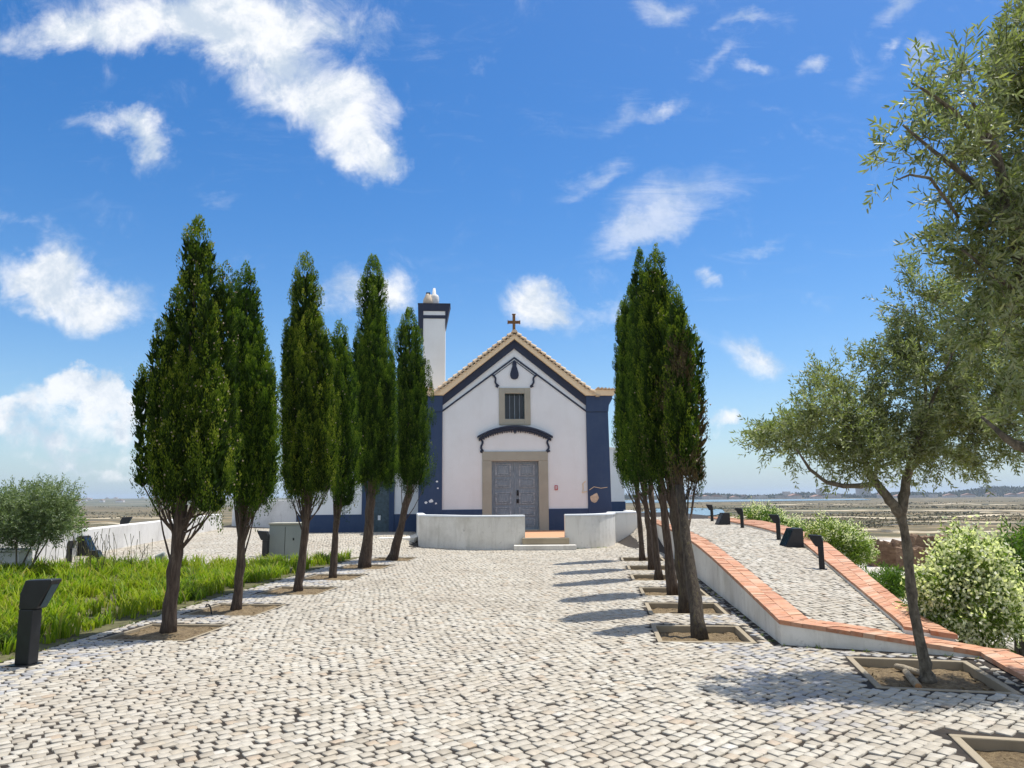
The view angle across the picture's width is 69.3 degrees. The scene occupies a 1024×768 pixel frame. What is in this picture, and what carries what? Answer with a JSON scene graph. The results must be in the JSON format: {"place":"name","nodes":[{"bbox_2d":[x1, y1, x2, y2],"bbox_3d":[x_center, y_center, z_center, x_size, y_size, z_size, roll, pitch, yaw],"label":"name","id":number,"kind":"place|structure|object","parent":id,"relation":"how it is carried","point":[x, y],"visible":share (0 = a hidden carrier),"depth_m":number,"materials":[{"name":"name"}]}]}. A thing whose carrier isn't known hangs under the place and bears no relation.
{"place":"outdoors","nodes":[
{"label":"outdoors","id":0,"kind":"place"},
{"bbox_2d":[25,498,297,506],"bbox_3d":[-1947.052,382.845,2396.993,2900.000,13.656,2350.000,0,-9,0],"label":"hills","id":1,"kind":"structure","parent":0,"point":[142,502],"depth_m":1849.18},
{"bbox_2d":[0,512,1023,767],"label":"cobbled plaza","id":2,"kind":"structure","parent":0,"point":[484,658],"depth_m":6.45,"materials":[{"name":"stone"}]},
{"bbox_2d":[4,578,61,667],"bbox_3d":[-4.825,2.411,7.497,0.432,0.860,0.218,-3,-9,14],"label":"bollard light","id":3,"kind":"object","parent":2,"relation":"on","point":[36,595],"visible":1,"depth_m":7.47,"materials":[{"name":"black metal"}]},
{"bbox_2d":[65,540,76,562],"bbox_3d":[-9.411,3.579,15.794,0.250,0.474,0.119,-4,-9,20],"label":"bollard light","id":4,"kind":"object","parent":2,"relation":"on","point":[71,543],"visible":0.57,"depth_m":15.78,"materials":[{"name":"black metal"}]},
{"bbox_2d":[77,535,94,555],"bbox_3d":[-10.087,3.829,17.512,0.510,0.470,0.360,0,-9,0],"label":"floodlight box","id":5,"kind":"object","parent":2,"relation":"on","point":[81,544],"visible":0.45,"depth_m":17.36,"materials":[{"name":"black metal"}]},
{"bbox_2d":[89,550,103,558],"bbox_3d":[-8.889,3.706,15.878,0.297,0.282,0.210,0,-9,0],"label":"floodlight box","id":6,"kind":"object","parent":2,"relation":"on","point":[95,554],"visible":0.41,"depth_m":15.80,"materials":[{"name":"black metal"}]},
{"bbox_2d":[120,517,132,523],"bbox_3d":[-11.851,4.427,22.683,0.375,0.707,0.178,0,-9,0],"label":"bollard light","id":7,"kind":"object","parent":2,"relation":"on","point":[125,520],"visible":0.36,"depth_m":22.68,"materials":[{"name":"black metal"}]},
{"bbox_2d":[155,552,164,559],"bbox_3d":[-7.516,3.769,15.825,0.209,0.347,0.186,3,-9,-20],"label":"garden spotlight","id":8,"kind":"object","parent":2,"relation":"on","point":[162,554],"visible":0.41,"depth_m":15.76,"materials":[{"name":"metal"}]},
{"bbox_2d":[98,624,228,640],"bbox_3d":[-4.327,3.179,9.278,1.100,0.165,1.120,-1,-9,6],"label":"tree pit","id":9,"kind":"object","parent":2,"relation":"on","point":[184,632],"visible":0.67,"depth_m":9.27,"materials":[{"name":"soil"}]},
{"bbox_2d":[129,213,243,633],"bbox_3d":[-4.242,0.428,9.712,1.625,5.616,0.904,-3,-9,15],"label":"cypress tree","id":10,"kind":"object","parent":9,"relation":"in","point":[188,405],"visible":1,"depth_m":9.52,"materials":[{"name":"green plant"}]},
{"bbox_2d":[0,557,358,661],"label":"planting bed","id":11,"kind":"object","parent":2,"relation":"on","point":[126,620],"visible":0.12,"depth_m":10.50,"materials":[{"name":"soil"}]},
{"bbox_2d":[0,548,34,568],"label":"wall stub","id":12,"kind":"object","parent":11,"relation":"on","point":[21,554],"depth_m":13.48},
{"bbox_2d":[0,472,86,568],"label":"olive shrub","id":13,"kind":"object","parent":11,"relation":"on","point":[21,524],"visible":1,"depth_m":13.37,"materials":[{"name":"green plant"}]},
{"bbox_2d":[35,529,152,574],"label":"dry seed stalks","id":14,"kind":"object","parent":11,"relation":"on","point":[87,552],"visible":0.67,"depth_m":14.28,"materials":[{"name":"plant"}]},
{"bbox_2d":[0,548,351,654],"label":"strap leaved plants","id":15,"kind":"object","parent":11,"relation":"on","point":[138,588],"visible":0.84,"depth_m":12.29,"materials":[{"name":"green plant"}]},
{"bbox_2d":[183,604,285,615],"bbox_3d":[-4.134,3.453,11.095,1.100,0.161,1.120,-1,-9,6],"label":"tree pit","id":16,"kind":"object","parent":2,"relation":"on","point":[245,610],"visible":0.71,"depth_m":11.12,"materials":[{"name":"soil"}]},
{"bbox_2d":[225,260,283,610],"bbox_3d":[-4.070,0.746,11.547,1.142,5.530,0.886,0,-9,0],"label":"cypress tree","id":17,"kind":"object","parent":16,"relation":"in","point":[258,467],"visible":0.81,"depth_m":11.32,"materials":[{"name":"green plant"}]},
{"bbox_2d":[257,531,269,557],"bbox_3d":[-6.405,4.136,19.114,0.364,0.688,0.173,-3,-9,15],"label":"bollard light","id":18,"kind":"object","parent":2,"relation":"on","point":[264,536],"visible":0.8,"depth_m":19.06,"materials":[{"name":"black metal"}]},
{"bbox_2d":[268,522,301,558],"bbox_3d":[-5.938,4.180,19.632,0.880,1.002,0.610,0,-9,0],"label":"utility cabinet","id":19,"kind":"object","parent":2,"relation":"on","point":[285,537],"visible":0.56,"depth_m":19.37,"materials":[{"name":"grey metal"}]},
{"bbox_2d":[255,587,336,594],"bbox_3d":[-3.843,3.778,13.277,1.100,0.163,1.120,-1,-9,6],"label":"tree pit","id":20,"kind":"object","parent":2,"relation":"on","point":[305,591],"visible":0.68,"depth_m":13.31,"materials":[{"name":"soil"}]},
{"bbox_2d":[277,250,344,591],"bbox_3d":[-3.798,0.617,13.784,1.363,6.428,1.040,-4,-9,20],"label":"cypress tree","id":21,"kind":"object","parent":20,"relation":"in","point":[306,412],"visible":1,"depth_m":13.51,"materials":[{"name":"green plant"}]},
{"bbox_2d":[304,574,365,579],"bbox_3d":[-3.749,4.105,15.460,1.100,0.166,1.120,-1,-9,6],"label":"tree pit","id":22,"kind":"object","parent":2,"relation":"on","point":[339,576],"visible":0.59,"depth_m":15.62,"materials":[{"name":"soil"}]},
{"bbox_2d":[329,318,365,577],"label":"cypress tree","id":23,"kind":"object","parent":22,"relation":"in","point":[345,386],"visible":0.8,"depth_m":15.76,"materials":[{"name":"green plant"}]},
{"bbox_2d":[337,565,391,568],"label":"tree pit","id":24,"kind":"object","parent":2,"relation":"on","point":[372,567],"visible":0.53,"depth_m":17.75,"materials":[{"name":"soil"}]},
{"bbox_2d":[351,253,399,567],"bbox_3d":[-3.385,0.553,18.268,1.277,7.882,1.234,5,-10,-32],"label":"cypress tree","id":25,"kind":"object","parent":24,"relation":"in","point":[378,397],"visible":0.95,"depth_m":17.98,"materials":[{"name":"green plant"}]},
{"bbox_2d":[371,557,416,560],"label":"tree pit","id":26,"kind":"object","parent":2,"relation":"on","point":[399,558],"visible":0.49,"depth_m":20.02,"materials":[{"name":"soil"}]},
{"bbox_2d":[385,306,437,560],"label":"cypress tree","id":27,"kind":"object","parent":26,"relation":"in","point":[413,432],"visible":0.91,"depth_m":20.10,"materials":[{"name":"green plant"}]},
{"bbox_2d":[378,533,417,542],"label":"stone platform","id":28,"kind":"structure","parent":2,"relation":"on","point":[413,538],"depth_m":25.31,"materials":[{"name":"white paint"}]},
{"bbox_2d":[296,288,625,532],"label":"chapel","id":29,"kind":"structure","parent":2,"relation":"on","point":[521,427],"depth_m":28.54,"materials":[{"name":"white paint"}]},
{"bbox_2d":[367,481,388,531],"bbox_3d":[-5.199,4.750,28.756,0.850,2.450,0.085,0,-9,-4],"label":"wing door","id":30,"kind":"structure","parent":29,"relation":"in","point":[381,508],"depth_m":28.70,"materials":[{"name":"blue paint"}]},
{"bbox_2d":[499,388,530,424],"bbox_3d":[0.096,0.885,28.789,1.220,1.440,0.300,0,-9,-4],"label":"window","id":31,"kind":"structure","parent":29,"relation":"in","point":[513,402],"depth_m":28.73,"materials":[{"name":"stone"}]},
{"bbox_2d":[492,461,538,528],"bbox_3d":[0.120,4.263,28.318,1.790,2.600,0.165,0,-9,-4],"label":"door","id":32,"kind":"structure","parent":29,"relation":"in","point":[514,483],"depth_m":28.35,"materials":[{"name":"grey wood"}]},
{"bbox_2d":[416,512,524,549],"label":"parapet wall","id":33,"kind":"structure","parent":2,"relation":"on","point":[485,532],"depth_m":23.03,"materials":[{"name":"white paint"}]},
{"bbox_2d":[0,547,978,662],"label":"joint weeds","id":34,"kind":"object","parent":2,"relation":"on","point":[453,548],"visible":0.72,"depth_m":9.69,"materials":[{"name":"green plant"}]},
{"bbox_2d":[514,537,576,550],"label":"entrance steps","id":35,"kind":"structure","parent":2,"relation":"on","point":[545,543],"depth_m":22.76,"materials":[{"name":"stone"}]},
{"bbox_2d":[564,510,636,548],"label":"parapet wall","id":36,"kind":"structure","parent":2,"relation":"on","point":[596,530],"depth_m":23.45,"materials":[{"name":"white paint"}]},
{"bbox_2d":[621,558,664,560],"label":"tree pit","id":37,"kind":"object","parent":2,"relation":"on","point":[633,559],"visible":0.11,"depth_m":19.63,"materials":[{"name":"concrete"}]},
{"bbox_2d":[611,299,645,560],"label":"cypress tree","id":38,"kind":"object","parent":37,"relation":"in","point":[642,556],"visible":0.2,"depth_m":19.48,"materials":[{"name":"green plant"}]},
{"bbox_2d":[627,566,664,570],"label":"tree pit","id":39,"kind":"object","parent":2,"relation":"on","point":[640,568],"visible":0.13,"depth_m":17.38,"materials":[{"name":"concrete"}]},
{"bbox_2d":[613,282,654,569],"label":"cypress tree","id":40,"kind":"object","parent":39,"relation":"in","point":[623,357],"visible":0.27,"depth_m":17.33,"materials":[{"name":"green plant"}]},
{"bbox_2d":[630,574,676,580],"bbox_3d":[2.959,3.975,14.914,1.100,0.156,1.120,-1,-9,6],"label":"tree pit","id":41,"kind":"object","parent":2,"relation":"on","point":[642,577],"visible":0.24,"depth_m":15.42,"materials":[{"name":"concrete"}]},
{"bbox_2d":[622,246,663,579],"bbox_3d":[2.735,0.506,15.427,0.870,7.048,0.796,0,-9,0],"label":"cypress tree","id":42,"kind":"object","parent":41,"relation":"in","point":[658,573],"visible":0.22,"depth_m":15.34,"materials":[{"name":"green plant"}]},
{"bbox_2d":[639,587,709,595],"bbox_3d":[2.770,3.649,12.740,1.100,0.156,1.120,-1,-9,6],"label":"tree pit","id":43,"kind":"object","parent":2,"relation":"in","point":[653,591],"visible":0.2,"depth_m":13.19,"materials":[{"name":"concrete"}]},
{"bbox_2d":[626,257,677,594],"bbox_3d":[2.559,0.667,13.186,0.963,6.069,0.878,-5,-10,29],"label":"cypress tree","id":44,"kind":"object","parent":43,"relation":"in","point":[671,582],"visible":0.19,"depth_m":13.02,"materials":[{"name":"green plant"}]},
{"bbox_2d":[644,602,728,614],"bbox_3d":[2.539,3.369,10.872,1.100,0.156,1.120,-1,-9,6],"label":"tree pit","id":45,"kind":"object","parent":2,"relation":"on","point":[672,608],"visible":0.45,"depth_m":11.22,"materials":[{"name":"concrete"}]},
{"bbox_2d":[634,243,689,612],"bbox_3d":[2.328,0.582,11.333,0.899,5.687,0.837,-9,-12,44],"label":"cypress tree","id":46,"kind":"object","parent":45,"relation":"in","point":[656,305],"visible":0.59,"depth_m":11.21,"materials":[{"name":"green plant"}]},
{"bbox_2d":[651,625,756,643],"bbox_3d":[2.266,3.074,8.897,1.100,0.156,1.120,-1,-9,6],"label":"tree pit","id":47,"kind":"object","parent":2,"relation":"on","point":[716,633],"visible":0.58,"depth_m":9.15,"materials":[{"name":"stone"}]},
{"bbox_2d":[661,284,710,639],"bbox_3d":[2.271,0.883,9.848,0.646,4.714,1.352,-4,-9,23],"label":"cypress tree","id":48,"kind":"object","parent":47,"relation":"in","point":[684,427],"visible":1,"depth_m":9.99,"materials":[{"name":"green plant"}]},
{"bbox_2d":[650,519,1023,694],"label":"retaining wall","id":49,"kind":"structure","parent":2,"relation":"on","point":[737,585],"depth_m":8.19,"materials":[{"name":"white paint"}]},
{"bbox_2d":[664,553,1023,687],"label":"drain channel","id":50,"kind":"object","parent":2,"relation":"on","point":[988,664],"visible":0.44,"depth_m":7.89,"materials":[{"name":"concrete"}]},
{"bbox_2d":[846,656,1022,694],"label":"tree pit","id":51,"kind":"object","parent":2,"relation":"in","point":[951,675],"visible":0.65,"depth_m":6.97,"materials":[{"name":"soil"}]},
{"bbox_2d":[730,245,1023,684],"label":"olive tree","id":52,"kind":"object","parent":51,"relation":"on","point":[938,418],"visible":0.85,"depth_m":6.96,"materials":[{"name":"green plant"}]},
{"bbox_2d":[894,663,919,675],"bbox_3d":[3.840,2.757,7.132,0.068,0.075,0.365,2,-9,-16],"label":"cut log","id":53,"kind":"object","parent":51,"relation":"on","point":[912,670],"visible":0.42,"depth_m":7.14,"materials":[{"name":"beige wood"}]},
{"bbox_2d":[902,669,922,687],"bbox_3d":[3.670,2.708,6.803,0.067,0.068,0.580,-3,-9,17],"label":"cut log","id":54,"kind":"object","parent":51,"relation":"on","point":[911,679],"visible":0.84,"depth_m":6.72,"materials":[{"name":"grey wood"}]},
{"bbox_2d":[948,734,1023,767],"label":"tree pit","id":55,"kind":"object","parent":2,"relation":"in","point":[991,752],"visible":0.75,"depth_m":4.97,"materials":[{"name":"concrete"}]},
{"bbox_2d":[858,0,1023,456],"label":"olive tree","id":56,"kind":"object","parent":55,"relation":"on","point":[1003,103],"visible":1,"depth_m":4.42,"materials":[{"name":"green plant"}]},
{"bbox_2d":[0,0,1023,498],"label":"sky","id":57,"kind":"structure","parent":0,"point":[501,158],"materials":[{"name":"blue"}]},
{"bbox_2d":[525,530,563,537],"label":"terrace","id":58,"kind":"structure","parent":0,"point":[546,533],"depth_m":25.64,"materials":[{"name":"tile"}]},
{"bbox_2d":[73,496,1023,736],"bbox_3d":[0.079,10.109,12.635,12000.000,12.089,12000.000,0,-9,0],"label":"terrain","id":59,"kind":"structure","parent":0,"point":[227,513],"depth_m":605.38,"materials":[{"name":"beige soil"}]},
{"bbox_2d":[57,501,90,541],"bbox_3d":[-10.495,3.351,17.229,1.270,1.642,1.222,0,-9,0],"label":"green shrub","id":60,"kind":"object","parent":59,"relation":"on","point":[84,524],"visible":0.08,"depth_m":17.31,"materials":[{"name":"green plant"}]},
{"bbox_2d":[0,514,221,561],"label":"boundary wall","id":61,"kind":"structure","parent":59,"relation":"on","point":[149,531],"depth_m":20.02,"materials":[{"name":"white paint"}]},
{"bbox_2d":[232,500,297,527],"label":"boundary wall","id":62,"kind":"structure","parent":59,"relation":"on","point":[281,510],"depth_m":31.77,"materials":[{"name":"white paint"}]},
{"bbox_2d":[73,503,1023,537],"bbox_3d":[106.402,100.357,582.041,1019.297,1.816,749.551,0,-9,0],"label":"earth banks","id":63,"kind":"object","parent":59,"relation":"on","point":[895,531],"visible":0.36,"depth_m":417.81,"materials":[{"name":"beige soil"}]},
{"bbox_2d":[76,499,1023,531],"bbox_3d":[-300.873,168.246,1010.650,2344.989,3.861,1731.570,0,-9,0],"label":"saltmarsh scrub","id":64,"kind":"object","parent":59,"relation":"on","point":[923,519],"visible":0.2,"depth_m":453.40,"materials":[{"name":"green plant"}]},
{"bbox_2d":[78,506,1023,534],"bbox_3d":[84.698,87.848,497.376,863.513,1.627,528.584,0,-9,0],"label":"mud channels","id":65,"kind":"object","parent":59,"relation":"in","point":[771,507],"visible":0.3,"depth_m":349.86,"materials":[{"name":"brown soil"}]},
{"bbox_2d":[709,495,722,498],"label":"distant house","id":66,"kind":"structure","parent":59,"relation":"on","point":[715,497],"depth_m":1873.25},
{"bbox_2d":[755,496,767,498],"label":"distant house","id":67,"kind":"structure","parent":59,"relation":"on","point":[761,497],"depth_m":1878.21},
{"bbox_2d":[730,497,809,532],"bbox_3d":[8.603,4.804,24.631,2.589,2.141,1.809,1,-9,-10],"label":"oleander bush","id":68,"kind":"object","parent":59,"relation":"on","point":[760,512],"visible":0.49,"depth_m":24.32,"materials":[{"name":"green plant"}]},
{"bbox_2d":[775,496,785,498],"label":"distant house","id":69,"kind":"structure","parent":59,"relation":"on","point":[780,497],"depth_m":1900.04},
{"bbox_2d":[787,494,801,498],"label":"distant house","id":70,"kind":"structure","parent":59,"relation":"on","point":[793,496],"depth_m":1881.00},
{"bbox_2d":[810,495,823,498],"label":"distant house","id":71,"kind":"structure","parent":59,"relation":"on","point":[816,497],"depth_m":1890.26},
{"bbox_2d":[816,489,824,494],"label":"distant house","id":72,"kind":"structure","parent":59,"relation":"on","point":[817,491],"depth_m":1972.47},
{"bbox_2d":[625,485,1023,499],"bbox_3d":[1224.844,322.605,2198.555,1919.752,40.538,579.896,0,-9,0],"label":"woodland","id":73,"kind":"object","parent":59,"relation":"on","point":[1000,491],"visible":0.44,"depth_m":1978.18,"materials":[{"name":"green plant"}]},
{"bbox_2d":[708,517,957,641],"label":"coping wall","id":74,"kind":"structure","parent":59,"relation":"on","point":[876,594],"depth_m":10.49,"materials":[{"name":"orange brick"}]},
{"bbox_2d":[827,494,841,497],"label":"distant house","id":75,"kind":"structure","parent":59,"relation":"on","point":[834,496],"depth_m":1895.45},
{"bbox_2d":[796,509,880,571],"bbox_3d":[7.116,3.624,16.087,1.804,1.807,1.382,0,-9,0],"label":"oleander bush","id":76,"kind":"object","parent":59,"relation":"on","point":[852,546],"visible":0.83,"depth_m":15.94,"materials":[{"name":"green plant"}]},
{"bbox_2d":[855,488,864,497],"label":"distant house","id":77,"kind":"structure","parent":59,"relation":"on","point":[859,492],"depth_m":1971.55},
{"bbox_2d":[864,488,870,497],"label":"distant house","id":78,"kind":"structure","parent":59,"relation":"on","point":[869,493],"depth_m":1970.61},
{"bbox_2d":[864,562,906,602],"bbox_3d":[6.196,3.399,12.137,1.099,1.059,1.018,-6,-10,31],"label":"round green shrub","id":79,"kind":"object","parent":59,"relation":"on","point":[889,578],"visible":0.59,"depth_m":11.99,"materials":[{"name":"green plant"}]},
{"bbox_2d":[866,539,912,566],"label":"ruined wall","id":80,"kind":"structure","parent":59,"relation":"on","point":[887,554],"depth_m":32.46,"materials":[{"name":"brown stone"}]},
{"bbox_2d":[894,576,922,596],"bbox_3d":[5.715,3.048,10.130,0.729,1.155,0.764,4,-10,-29],"label":"round green shrub","id":81,"kind":"object","parent":59,"relation":"on","point":[903,590],"visible":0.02,"depth_m":10.31,"materials":[{"name":"green plant"}]},
{"bbox_2d":[910,495,925,497],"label":"distant house","id":82,"kind":"structure","parent":59,"relation":"on","point":[916,496],"depth_m":1865.74,"materials":[{"name":"white paint"}]},
{"bbox_2d":[895,545,945,571],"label":"ruined wall","id":83,"kind":"structure","parent":59,"relation":"on","point":[916,551],"depth_m":30.56,"materials":[{"name":"brown stone"}]},
{"bbox_2d":[928,494,937,497],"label":"distant house","id":84,"kind":"structure","parent":59,"relation":"on","point":[933,495],"depth_m":1830.25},
{"bbox_2d":[910,533,966,548],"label":"ruined wall","id":85,"kind":"structure","parent":59,"relation":"on","point":[916,539],"depth_m":35.50,"materials":[{"name":"stone"}]},
{"bbox_2d":[942,494,956,497],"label":"distant house","id":86,"kind":"structure","parent":59,"relation":"on","point":[949,496],"depth_m":1830.11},
{"bbox_2d":[892,509,1023,653],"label":"oleander bush","id":87,"kind":"object","parent":59,"relation":"on","point":[965,593],"visible":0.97,"depth_m":8.47,"materials":[{"name":"green plant"}]},
{"bbox_2d":[960,493,975,496],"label":"distant house","id":88,"kind":"structure","parent":59,"relation":"on","point":[967,495],"depth_m":1845.34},
{"bbox_2d":[985,492,996,496],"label":"distant house","id":89,"kind":"structure","parent":59,"relation":"on","point":[987,494],"depth_m":1857.00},
{"bbox_2d":[973,516,1023,656],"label":"oleander bush","id":90,"kind":"object","parent":59,"relation":"on","point":[1018,546],"visible":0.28,"depth_m":9.28,"materials":[{"name":"green plant"}]},
{"bbox_2d":[1004,493,1016,496],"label":"distant house","id":91,"kind":"structure","parent":59,"relation":"on","point":[1010,495],"depth_m":1860.58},
{"bbox_2d":[1017,492,1023,496],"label":"distant house","id":92,"kind":"structure","parent":59,"relation":"on","point":[1020,494],"depth_m":1844.53,"materials":[{"name":"white paint"}]},
{"bbox_2d":[625,499,869,514],"bbox_3d":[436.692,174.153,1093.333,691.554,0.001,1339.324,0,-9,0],"label":"lagoon water","id":93,"kind":"structure","parent":0,"point":[703,511],"depth_m":1338.91,"materials":[{"name":"blue liquid"}]},
{"bbox_2d":[657,519,926,636],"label":"raised walkway","id":94,"kind":"structure","parent":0,"point":[798,579],"depth_m":11.33,"materials":[{"name":"stone"}]},
{"bbox_2d":[706,504,713,520],"bbox_3d":[6.716,4.368,25.089,0.260,0.573,0.144,-4,-9,25],"label":"bollard light","id":95,"kind":"object","parent":94,"relation":"on","point":[710,507],"visible":0.95,"depth_m":25.04,"materials":[{"name":"black metal"}]},
{"bbox_2d":[714,513,729,524],"bbox_3d":[6.304,4.047,22.193,0.402,0.375,0.284,1,-9,-12],"label":"floodlight box","id":96,"kind":"object","parent":94,"relation":"on","point":[723,518],"visible":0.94,"depth_m":22.09,"materials":[{"name":"black metal"}]},
{"bbox_2d":[735,508,743,527],"bbox_3d":[6.232,3.664,20.246,0.250,0.551,0.138,-4,-9,25],"label":"bollard light","id":97,"kind":"object","parent":94,"relation":"on","point":[739,511],"visible":0.98,"depth_m":20.20,"materials":[{"name":"black metal"}]},
{"bbox_2d":[769,514,780,539],"bbox_3d":[5.856,3.180,16.448,0.256,0.564,0.142,-4,-9,25],"label":"bollard light","id":98,"kind":"object","parent":94,"relation":"on","point":[775,518],"visible":0.97,"depth_m":16.40,"materials":[{"name":"black metal"}]},
{"bbox_2d":[779,528,804,547],"bbox_3d":[5.710,3.148,15.154,0.426,0.396,0.301,1,-9,-12],"label":"floodlight box","id":99,"kind":"object","parent":94,"relation":"on","point":[792,537],"visible":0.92,"depth_m":15.04,"materials":[{"name":"black metal"}]},
{"bbox_2d":[808,534,826,569],"bbox_3d":[5.079,2.792,12.309,0.257,0.567,0.142,-4,-9,25],"label":"bollard light","id":100,"kind":"object","parent":94,"relation":"on","point":[817,540],"visible":0.99,"depth_m":12.26,"materials":[{"name":"black metal"}]}
]}

